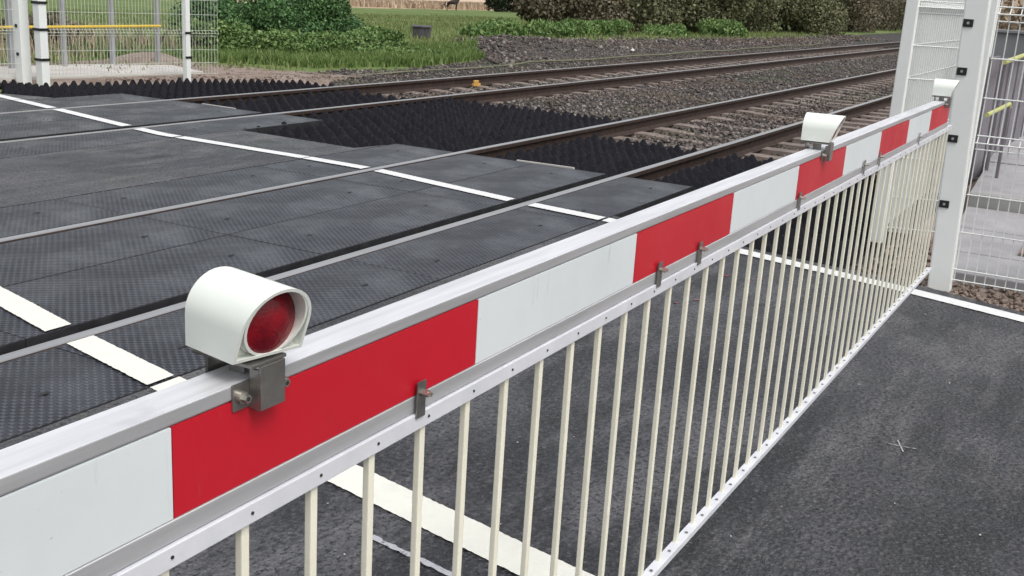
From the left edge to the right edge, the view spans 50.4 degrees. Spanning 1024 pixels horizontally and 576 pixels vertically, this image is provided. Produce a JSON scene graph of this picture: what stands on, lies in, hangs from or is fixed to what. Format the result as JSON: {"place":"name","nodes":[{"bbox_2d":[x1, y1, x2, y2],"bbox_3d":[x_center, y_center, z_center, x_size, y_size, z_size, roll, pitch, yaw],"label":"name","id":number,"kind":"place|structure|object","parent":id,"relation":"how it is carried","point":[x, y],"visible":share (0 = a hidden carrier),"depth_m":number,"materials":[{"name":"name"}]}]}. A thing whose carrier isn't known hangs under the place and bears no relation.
{"place":"outdoors","nodes":[
{"label":"outdoors","id":0,"kind":"place"},
{"bbox_2d":[0,93,49,101],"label":"road beyond","id":1,"kind":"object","parent":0,"point":[22,97],"visible":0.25,"depth_m":11.21,"materials":[{"name":"asphalt"}]},
{"bbox_2d":[0,94,18,99],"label":"road edge line","id":2,"kind":"object","parent":1,"relation":"on","point":[7,97],"visible":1,"depth_m":11.07,"materials":[{"name":"paint"}]},
{"bbox_2d":[0,64,201,84],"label":"path","id":3,"kind":"structure","parent":0,"point":[148,71],"depth_m":14.10,"materials":[{"name":"concrete"}]},
{"bbox_2d":[0,0,901,92],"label":"field","id":4,"kind":"structure","parent":0,"point":[148,5],"depth_m":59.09,"materials":[{"name":"green plant"}]},
{"bbox_2d":[0,10,95,47],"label":"brown shrub","id":5,"kind":"object","parent":4,"relation":"on","point":[52,18],"visible":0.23,"depth_m":17.97,"materials":[{"name":"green plant"}]},
{"bbox_2d":[0,15,216,61],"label":"fence reeds","id":6,"kind":"object","parent":4,"relation":"on","point":[142,40],"visible":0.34,"depth_m":17.28,"materials":[{"name":"green plant"}]},
{"bbox_2d":[0,52,396,85],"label":"bare earth","id":7,"kind":"structure","parent":4,"relation":"on","point":[136,58],"depth_m":15.48,"materials":[{"name":"brown soil"}]},
{"bbox_2d":[0,0,160,68],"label":"guard rail","id":8,"kind":"object","parent":7,"relation":"on","point":[110,4],"visible":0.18,"depth_m":14.41,"materials":[{"name":"metal"}]},
{"bbox_2d":[0,0,218,86],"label":"fence","id":9,"kind":"object","parent":7,"relation":"on","point":[20,33],"visible":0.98,"depth_m":12.71,"materials":[{"name":"white metal"}]},
{"bbox_2d":[174,17,254,50],"bbox_3d":[-5.127,-4.409,19.199,1.271,0.712,1.892,12,17,27],"label":"leafy shrub","id":10,"kind":"object","parent":4,"relation":"on","point":[228,32],"visible":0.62,"depth_m":18.94,"materials":[{"name":"green plant"}]},
{"bbox_2d":[167,0,294,41],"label":"bramble bush","id":11,"kind":"object","parent":4,"relation":"on","point":[223,10],"visible":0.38,"depth_m":21.01,"materials":[{"name":"green plant"}]},
{"bbox_2d":[48,37,485,67],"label":"verge grass","id":12,"kind":"structure","parent":4,"relation":"on","point":[467,52],"depth_m":18.67,"materials":[{"name":"green plant"}]},
{"bbox_2d":[230,28,331,53],"bbox_3d":[-4.291,-4.495,19.981,1.867,0.624,2.482,6,16,10],"label":"scrub","id":13,"kind":"object","parent":4,"relation":"on","point":[281,39],"visible":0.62,"depth_m":19.21,"materials":[{"name":"green plant"}]},
{"bbox_2d":[254,0,366,37],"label":"bramble bush","id":14,"kind":"object","parent":4,"relation":"on","point":[319,15],"visible":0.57,"depth_m":22.37,"materials":[{"name":"green plant"}]},
{"bbox_2d":[298,29,407,52],"bbox_3d":[-3.138,-4.763,21.238,1.975,0.597,2.801,4,16,1],"label":"scrub","id":15,"kind":"object","parent":4,"relation":"on","point":[375,41],"visible":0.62,"depth_m":20.82,"materials":[{"name":"green plant"}]},
{"bbox_2d":[237,0,512,9],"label":"reeds","id":16,"kind":"object","parent":4,"relation":"on","point":[425,4],"visible":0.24,"depth_m":107.02,"materials":[{"name":"plant"}]},
{"bbox_2d":[346,25,404,42],"bbox_3d":[-2.974,-5.088,22.360,1.668,0.624,1.318,-10,20,-39],"label":"bramble bush","id":17,"kind":"object","parent":4,"relation":"on","point":[395,33],"visible":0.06,"depth_m":22.23,"materials":[{"name":"green plant"}]},
{"bbox_2d":[391,45,444,55],"bbox_3d":[-2.006,-4.622,21.474,1.256,0.334,1.943,12,17,27],"label":"scrub","id":18,"kind":"object","parent":4,"relation":"on","point":[413,48],"visible":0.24,"depth_m":21.24,"materials":[{"name":"green plant"}]},
{"bbox_2d":[411,25,432,37],"bbox_3d":[-2.366,-6.729,28.579,0.500,0.310,0.720,3,16,0],"label":"black tub","id":19,"kind":"object","parent":4,"relation":"on","point":[421,30],"visible":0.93,"depth_m":28.28,"materials":[{"name":"grey plastic"}]},
{"bbox_2d":[444,0,459,10],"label":"horse","id":20,"kind":"object","parent":4,"relation":"on","point":[454,2],"visible":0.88,"depth_m":96.47},
{"bbox_2d":[458,16,527,36],"bbox_3d":[-0.438,-7.464,31.469,1.924,0.754,2.844,12,17,27],"label":"weed clump","id":21,"kind":"object","parent":4,"relation":"on","point":[498,27],"visible":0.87,"depth_m":30.86,"materials":[{"name":"green plant"}]},
{"bbox_2d":[484,0,514,11],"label":"field bush","id":22,"kind":"object","parent":4,"relation":"on","point":[500,5],"visible":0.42,"depth_m":100.52,"materials":[{"name":"green plant"}]},
{"bbox_2d":[524,18,578,37],"bbox_3d":[1.172,-8.039,33.963,1.908,0.750,2.972,6,16,7],"label":"weed clump","id":23,"kind":"object","parent":4,"relation":"on","point":[541,27],"visible":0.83,"depth_m":33.02,"materials":[{"name":"green plant"}]},
{"bbox_2d":[512,0,633,28],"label":"hedge bush","id":24,"kind":"object","parent":4,"relation":"on","point":[551,10],"visible":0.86,"depth_m":39.38,"materials":[{"name":"green plant"}]},
{"bbox_2d":[561,17,634,36],"bbox_3d":[2.774,-8.828,36.983,1.849,0.789,3.938,12,17,27],"label":"weed clump","id":25,"kind":"object","parent":4,"relation":"on","point":[606,27],"visible":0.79,"depth_m":36.61,"materials":[{"name":"green plant"}]},
{"bbox_2d":[593,0,685,32],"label":"hedge bush","id":26,"kind":"object","parent":4,"relation":"on","point":[646,12],"visible":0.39,"depth_m":42.37,"materials":[{"name":"green plant"}]},
{"bbox_2d":[640,23,690,36],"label":"weed clump","id":27,"kind":"object","parent":4,"relation":"on","point":[669,30],"visible":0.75,"depth_m":40.17,"materials":[{"name":"green plant"}]},
{"bbox_2d":[664,0,736,31],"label":"hedge bush","id":28,"kind":"object","parent":4,"relation":"on","point":[696,11],"visible":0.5,"depth_m":44.90,"materials":[{"name":"green plant"}]},
{"bbox_2d":[696,18,748,36],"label":"weed clump","id":29,"kind":"object","parent":4,"relation":"on","point":[719,27],"visible":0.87,"depth_m":42.90,"materials":[{"name":"green plant"}]},
{"bbox_2d":[720,0,786,32],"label":"hedge bush","id":30,"kind":"object","parent":4,"relation":"on","point":[747,13],"visible":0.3,"depth_m":49.73,"materials":[{"name":"green plant"}]},
{"bbox_2d":[760,0,850,35],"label":"hedge bush","id":31,"kind":"object","parent":4,"relation":"on","point":[826,17],"visible":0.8,"depth_m":53.35,"materials":[{"name":"green plant"}]},
{"bbox_2d":[834,0,882,32],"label":"hedge bush","id":32,"kind":"object","parent":4,"relation":"on","point":[860,11],"visible":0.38,"depth_m":63.79,"materials":[{"name":"green plant"}]},
{"bbox_2d":[861,0,905,30],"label":"hedge bush","id":33,"kind":"object","parent":4,"relation":"on","point":[892,12],"visible":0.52,"depth_m":72.64,"materials":[{"name":"green plant"}]},
{"bbox_2d":[0,216,1023,575],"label":"road","id":34,"kind":"structure","parent":0,"point":[836,482],"depth_m":3.44,"materials":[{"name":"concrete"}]},
{"bbox_2d":[150,377,593,575],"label":"road edge line","id":35,"kind":"object","parent":34,"relation":"on","point":[438,519],"visible":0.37,"depth_m":2.92,"materials":[{"name":"beige paint"}]},
{"bbox_2d":[373,535,451,575],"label":"worn road line","id":36,"kind":"object","parent":34,"relation":"on","point":[426,562],"visible":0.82,"depth_m":2.74,"materials":[{"name":"paint"}]},
{"bbox_2d":[0,78,959,575],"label":"level crossing barrier","id":37,"kind":"object","parent":34,"relation":"on","point":[272,408],"visible":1,"depth_m":1.35,"materials":[{"name":"metal"}]},
{"bbox_2d":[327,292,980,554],"bbox_3d":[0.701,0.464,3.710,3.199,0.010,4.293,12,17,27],"label":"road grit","id":38,"kind":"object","parent":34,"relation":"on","point":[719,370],"visible":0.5,"depth_m":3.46,"materials":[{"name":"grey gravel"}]},
{"bbox_2d":[602,218,1023,321],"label":"road edge line","id":39,"kind":"object","parent":34,"relation":"on","point":[993,311],"visible":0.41,"depth_m":5.56,"materials":[{"name":"paint"}]},
{"bbox_2d":[295,33,938,274],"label":"ballast bed","id":40,"kind":"object","parent":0,"point":[895,37],"visible":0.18,"depth_m":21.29,"materials":[{"name":"gravel"}]},
{"bbox_2d":[0,107,20,112],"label":"rubber crossing panel","id":41,"kind":"object","parent":40,"relation":"on","point":[6,110],"visible":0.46,"depth_m":10.22,"materials":[{"name":"black rubber"}]},
{"bbox_2d":[0,332,25,354],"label":"rubber crossing panel","id":42,"kind":"object","parent":40,"relation":"on","point":[9,343],"visible":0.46,"depth_m":4.12,"materials":[{"name":"black rubber"}]},
{"bbox_2d":[0,112,74,125],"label":"rubber crossing panel","id":43,"kind":"object","parent":40,"relation":"on","point":[8,119],"visible":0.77,"depth_m":9.79,"materials":[{"name":"black rubber"}]},
{"bbox_2d":[0,119,124,140],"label":"rubber crossing panel","id":44,"kind":"object","parent":40,"relation":"on","point":[33,130],"visible":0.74,"depth_m":9.27,"materials":[{"name":"black rubber"}]},
{"bbox_2d":[0,199,125,237],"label":"rubber crossing panel","id":45,"kind":"object","parent":40,"relation":"on","point":[32,217],"visible":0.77,"depth_m":6.15,"materials":[{"name":"black rubber"}]},
{"bbox_2d":[0,348,163,442],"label":"rubber crossing panel","id":46,"kind":"object","parent":40,"relation":"on","point":[39,390],"visible":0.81,"depth_m":3.69,"materials":[{"name":"black rubber"}]},
{"bbox_2d":[0,93,165,110],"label":"rubber crossing panel","id":47,"kind":"object","parent":40,"relation":"on","point":[65,102],"visible":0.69,"depth_m":11.15,"materials":[{"name":"black rubber"}]},
{"bbox_2d":[14,100,55,107],"bbox_3d":[-4.704,-1.816,10.733,0.718,0.001,0.119,16,20,38],"label":"road edge line","id":48,"kind":"object","parent":47,"relation":"on","point":[36,104],"visible":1,"depth_m":10.72,"materials":[{"name":"paint"}]},
{"bbox_2d":[0,129,190,157],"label":"rubber crossing panel","id":49,"kind":"object","parent":40,"relation":"on","point":[38,146],"visible":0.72,"depth_m":8.66,"materials":[{"name":"black rubber"}]},
{"bbox_2d":[135,128,179,136],"bbox_3d":[-3.064,-1.340,9.377,0.573,0.001,0.139,15,19,35],"label":"road edge line","id":50,"kind":"object","parent":49,"relation":"on","point":[155,132],"visible":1,"depth_m":9.37,"materials":[{"name":"paint"}]},
{"bbox_2d":[0,217,225,286],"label":"rubber crossing panel","id":51,"kind":"object","parent":40,"relation":"on","point":[29,259],"visible":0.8,"depth_m":5.54,"materials":[{"name":"black rubber"}]},
{"bbox_2d":[34,100,217,118],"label":"rubber crossing panel","id":52,"kind":"object","parent":40,"relation":"on","point":[129,109],"visible":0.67,"depth_m":10.79,"materials":[{"name":"black rubber"}]},
{"bbox_2d":[52,109,128,125],"bbox_3d":[-3.893,-1.579,10.059,1.290,0.001,0.119,16,20,39],"label":"road edge line","id":53,"kind":"object","parent":52,"relation":"on","point":[94,117],"visible":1,"depth_m":10.04,"materials":[{"name":"paint"}]},
{"bbox_2d":[0,235,321,347],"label":"rubber crossing panel","id":54,"kind":"object","parent":40,"relation":"on","point":[84,299],"visible":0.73,"depth_m":4.94,"materials":[{"name":"black rubber"}]},
{"bbox_2d":[0,286,70,330],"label":"road edge line","id":55,"kind":"object","parent":54,"relation":"on","point":[31,313],"visible":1,"depth_m":4.44,"materials":[{"name":"beige paint"}]},
{"bbox_2d":[0,77,332,99],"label":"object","id":56,"kind":"object","parent":40,"relation":"on","point":[172,89],"visible":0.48,"depth_m":12.74,"materials":[{"name":"rubber"}]},
{"bbox_2d":[80,107,261,127],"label":"rubber crossing panel","id":57,"kind":"object","parent":40,"relation":"on","point":[162,118],"visible":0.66,"depth_m":10.48,"materials":[{"name":"black rubber"}]},
{"bbox_2d":[202,103,574,168],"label":"panel end trim","id":58,"kind":"structure","parent":57,"relation":"attached to","point":[516,160],"depth_m":9.00,"materials":[{"name":"white paint"}]},
{"bbox_2d":[59,166,320,213],"bbox_3d":[-2.057,-0.622,7.212,0.605,0.101,1.777,12,17,27],"label":"rubber crossing panel","id":59,"kind":"object","parent":40,"relation":"on","point":[135,199],"visible":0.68,"depth_m":7.07,"materials":[{"name":"black rubber"}]},
{"bbox_2d":[0,130,385,207],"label":"road infill","id":60,"kind":"object","parent":40,"relation":"on","point":[27,179],"visible":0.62,"depth_m":7.91,"materials":[{"name":"concrete"}]},
{"bbox_2d":[175,136,309,157],"bbox_3d":[-2.218,-1.154,8.893,1.372,0.001,0.121,12,18,28],"label":"road edge line","id":61,"kind":"object","parent":60,"relation":"on","point":[245,147],"visible":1,"depth_m":8.88,"materials":[{"name":"paint"}]},
{"bbox_2d":[146,114,322,135],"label":"rubber crossing panel","id":62,"kind":"object","parent":40,"relation":"on","point":[267,124],"visible":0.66,"depth_m":10.21,"materials":[{"name":"black rubber"}]},
{"bbox_2d":[56,260,439,381],"bbox_3d":[-1.032,0.135,4.712,0.568,0.101,1.777,12,17,27],"label":"rubber crossing panel","id":63,"kind":"object","parent":40,"relation":"on","point":[338,290],"visible":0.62,"depth_m":4.78,"materials":[{"name":"black rubber"}]},
{"bbox_2d":[67,335,172,384],"bbox_3d":[-1.438,0.258,3.982,0.596,0.001,0.125,16,20,39],"label":"road edge line","id":64,"kind":"object","parent":63,"relation":"on","point":[129,364],"visible":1,"depth_m":3.97,"materials":[{"name":"beige paint"}]},
{"bbox_2d":[142,179,408,234],"bbox_3d":[-1.415,-0.489,6.876,0.657,0.101,1.777,12,17,27],"label":"rubber crossing panel","id":65,"kind":"object","parent":40,"relation":"on","point":[232,216],"visible":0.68,"depth_m":6.73,"materials":[{"name":"black rubber"}]},
{"bbox_2d":[192,89,415,113],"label":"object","id":66,"kind":"object","parent":40,"relation":"on","point":[291,102],"visible":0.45,"depth_m":12.71,"materials":[{"name":"rubber"}]},
{"bbox_2d":[259,144,452,176],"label":"rubber crossing panel","id":67,"kind":"object","parent":40,"relation":"on","point":[383,155],"visible":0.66,"depth_m":8.65,"materials":[{"name":"black rubber"}]},
{"bbox_2d":[303,157,367,168],"bbox_3d":[-1.361,-0.970,8.416,0.603,0.001,0.121,13,18,30],"label":"road edge line","id":68,"kind":"object","parent":67,"relation":"on","point":[336,162],"visible":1,"depth_m":8.41,"materials":[{"name":"paint"}]},
{"bbox_2d":[229,192,493,260],"bbox_3d":[-0.840,-0.371,6.575,0.652,0.101,1.777,12,17,27],"label":"rubber crossing panel","id":69,"kind":"object","parent":40,"relation":"on","point":[327,235],"visible":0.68,"depth_m":6.40,"materials":[{"name":"black rubber"}]},
{"bbox_2d":[337,154,532,191],"bbox_3d":[-0.549,-0.857,8.387,0.657,0.101,1.777,12,17,27],"label":"rubber crossing panel","id":70,"kind":"object","parent":40,"relation":"on","point":[451,169],"visible":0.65,"depth_m":8.32,"materials":[{"name":"black rubber"}]},
{"bbox_2d":[375,169,514,200],"bbox_3d":[-0.509,-0.744,7.787,1.358,0.001,0.119,16,20,39],"label":"road edge line","id":71,"kind":"object","parent":70,"relation":"on","point":[478,192],"visible":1,"depth_m":7.75,"materials":[{"name":"paint"}]},
{"bbox_2d":[256,96,621,151],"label":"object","id":72,"kind":"object","parent":40,"relation":"on","point":[450,124],"visible":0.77,"depth_m":11.22,"materials":[{"name":"rubber"}]},
{"bbox_2d":[0,69,895,363],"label":"railway track","id":73,"kind":"structure","parent":40,"relation":"on","point":[784,133],"depth_m":11.29,"materials":[{"name":"metal"}]},
{"bbox_2d":[0,42,899,142],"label":"railway track","id":74,"kind":"structure","parent":40,"relation":"on","point":[486,81],"depth_m":17.91,"materials":[{"name":"metal"}]},
{"bbox_2d":[472,80,480,86],"bbox_3d":[-0.556,-3.192,16.976,0.045,0.090,0.200,12,17,27],"label":"orange marker","id":75,"kind":"object","parent":74,"relation":"on","point":[475,83],"visible":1,"depth_m":16.93,"materials":[{"name":"orange plastic"}]},
{"bbox_2d":[349,209,593,279],"bbox_3d":[-0.167,-0.232,6.223,0.568,0.101,1.777,12,17,27],"label":"rubber crossing panel","id":76,"kind":"object","parent":40,"relation":"on","point":[442,255],"visible":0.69,"depth_m":6.07,"materials":[{"name":"black rubber"}]},
{"bbox_2d":[413,164,604,210],"bbox_3d":[0.026,-0.739,8.086,0.652,0.101,1.777,12,17,27],"label":"rubber crossing panel","id":77,"kind":"object","parent":40,"relation":"on","point":[525,183],"visible":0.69,"depth_m":7.99,"materials":[{"name":"black rubber"}]},
{"bbox_2d":[346,43,822,75],"bbox_3d":[4.807,-6.489,30.063,0.263,0.062,31.201,12,17,27],"label":"trackside cable","id":78,"kind":"object","parent":40,"relation":"on","point":[413,71],"visible":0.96,"depth_m":24.18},
{"bbox_2d":[488,133,696,177],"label":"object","id":79,"kind":"object","parent":40,"relation":"on","point":[609,157],"visible":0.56,"depth_m":9.97,"materials":[{"name":"rubber"}]},
{"bbox_2d":[516,177,691,222],"bbox_3d":[0.700,-0.600,7.734,0.568,0.101,1.777,12,17,27],"label":"rubber crossing panel","id":80,"kind":"object","parent":40,"relation":"on","point":[622,197],"visible":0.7,"depth_m":7.67,"materials":[{"name":"black rubber"}]},
{"bbox_2d":[528,203,604,219],"bbox_3d":[0.352,-0.502,7.105,0.578,0.001,0.120,15,19,35],"label":"road edge line","id":81,"kind":"object","parent":80,"relation":"on","point":[568,211],"visible":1,"depth_m":7.10,"materials":[{"name":"paint"}]},
{"bbox_2d":[437,32,891,70],"bbox_3d":[7.945,-9.105,39.729,7.114,0.488,41.133,12,17,27],"label":"rubble","id":82,"kind":"object","parent":40,"relation":"on","point":[651,42],"visible":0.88,"depth_m":33.41,"materials":[{"name":"stone"}]},
{"bbox_2d":[691,78,713,92],"bbox_3d":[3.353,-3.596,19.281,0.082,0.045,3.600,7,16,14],"label":"dead stalk","id":83,"kind":"object","parent":40,"relation":"on","point":[701,84],"visible":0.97,"depth_m":19.53,"materials":[{"name":"brown plant"}]},
{"bbox_2d":[654,153,903,268],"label":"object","id":84,"kind":"object","parent":40,"relation":"on","point":[710,172],"visible":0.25,"depth_m":7.96,"materials":[{"name":"rubber"}]},
{"bbox_2d":[882,174,1023,309],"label":"verge","id":85,"kind":"structure","parent":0,"point":[982,292],"depth_m":6.40,"materials":[{"name":"gravel"}]},
{"bbox_2d":[870,0,1000,242],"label":"fence","id":86,"kind":"object","parent":85,"relation":"on","point":[929,43],"visible":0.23,"depth_m":6.76,"materials":[{"name":"white metal"}]},
{"bbox_2d":[860,237,1023,312],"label":"verge pebbles","id":87,"kind":"object","parent":85,"relation":"on","point":[1003,299],"visible":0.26,"depth_m":5.83,"materials":[{"name":"gravel"}]},
{"bbox_2d":[927,0,1023,292],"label":"fence","id":88,"kind":"object","parent":85,"relation":"on","point":[973,36],"visible":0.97,"depth_m":5.57,"materials":[{"name":"white metal"}]},
{"bbox_2d":[943,56,1023,180],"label":"paling fence","id":89,"kind":"object","parent":85,"relation":"on","point":[990,104],"visible":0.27,"depth_m":10.01,"materials":[{"name":"grey metal"}]},
{"bbox_2d":[953,251,1023,294],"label":"concrete slab","id":90,"kind":"structure","parent":85,"relation":"on","point":[992,267],"depth_m":6.05,"materials":[{"name":"grey concrete"}]},
{"bbox_2d":[957,227,1023,261],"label":"concrete slab","id":91,"kind":"structure","parent":85,"relation":"on","point":[986,246],"depth_m":6.72,"materials":[{"name":"grey concrete"}]},
{"bbox_2d":[960,206,1023,235],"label":"concrete slab","id":92,"kind":"structure","parent":85,"relation":"on","point":[990,220],"depth_m":7.48,"materials":[{"name":"grey concrete"}]},
{"bbox_2d":[967,191,1023,213],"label":"concrete step","id":93,"kind":"object","parent":85,"relation":"on","point":[993,204],"visible":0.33,"depth_m":7.92,"materials":[{"name":"grey concrete"}]},
{"bbox_2d":[971,162,1023,197],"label":"concrete slab","id":94,"kind":"structure","parent":85,"relation":"on","point":[1007,182],"depth_m":8.66,"materials":[{"name":"grey concrete"}]},
{"bbox_2d":[985,53,1023,177],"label":"handrail","id":95,"kind":"object","parent":94,"relation":"on","point":[998,106],"visible":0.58,"depth_m":8.99,"materials":[{"name":"yellow metal"}]},
{"bbox_2d":[990,136,1023,165],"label":"concrete slab","id":96,"kind":"structure","parent":85,"relation":"on","point":[1012,159],"depth_m":10.18,"materials":[{"name":"grey concrete"}]},
{"bbox_2d":[991,29,1023,59],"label":"wall","id":97,"kind":"structure","parent":85,"relation":"on","point":[1010,43],"depth_m":17.90,"materials":[{"name":"grey concrete"}]},
{"bbox_2d":[996,0,1023,30],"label":"dry bush","id":98,"kind":"object","parent":85,"relation":"on","point":[1006,18],"visible":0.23,"depth_m":20.73,"materials":[{"name":"brown plant"}]}
]}

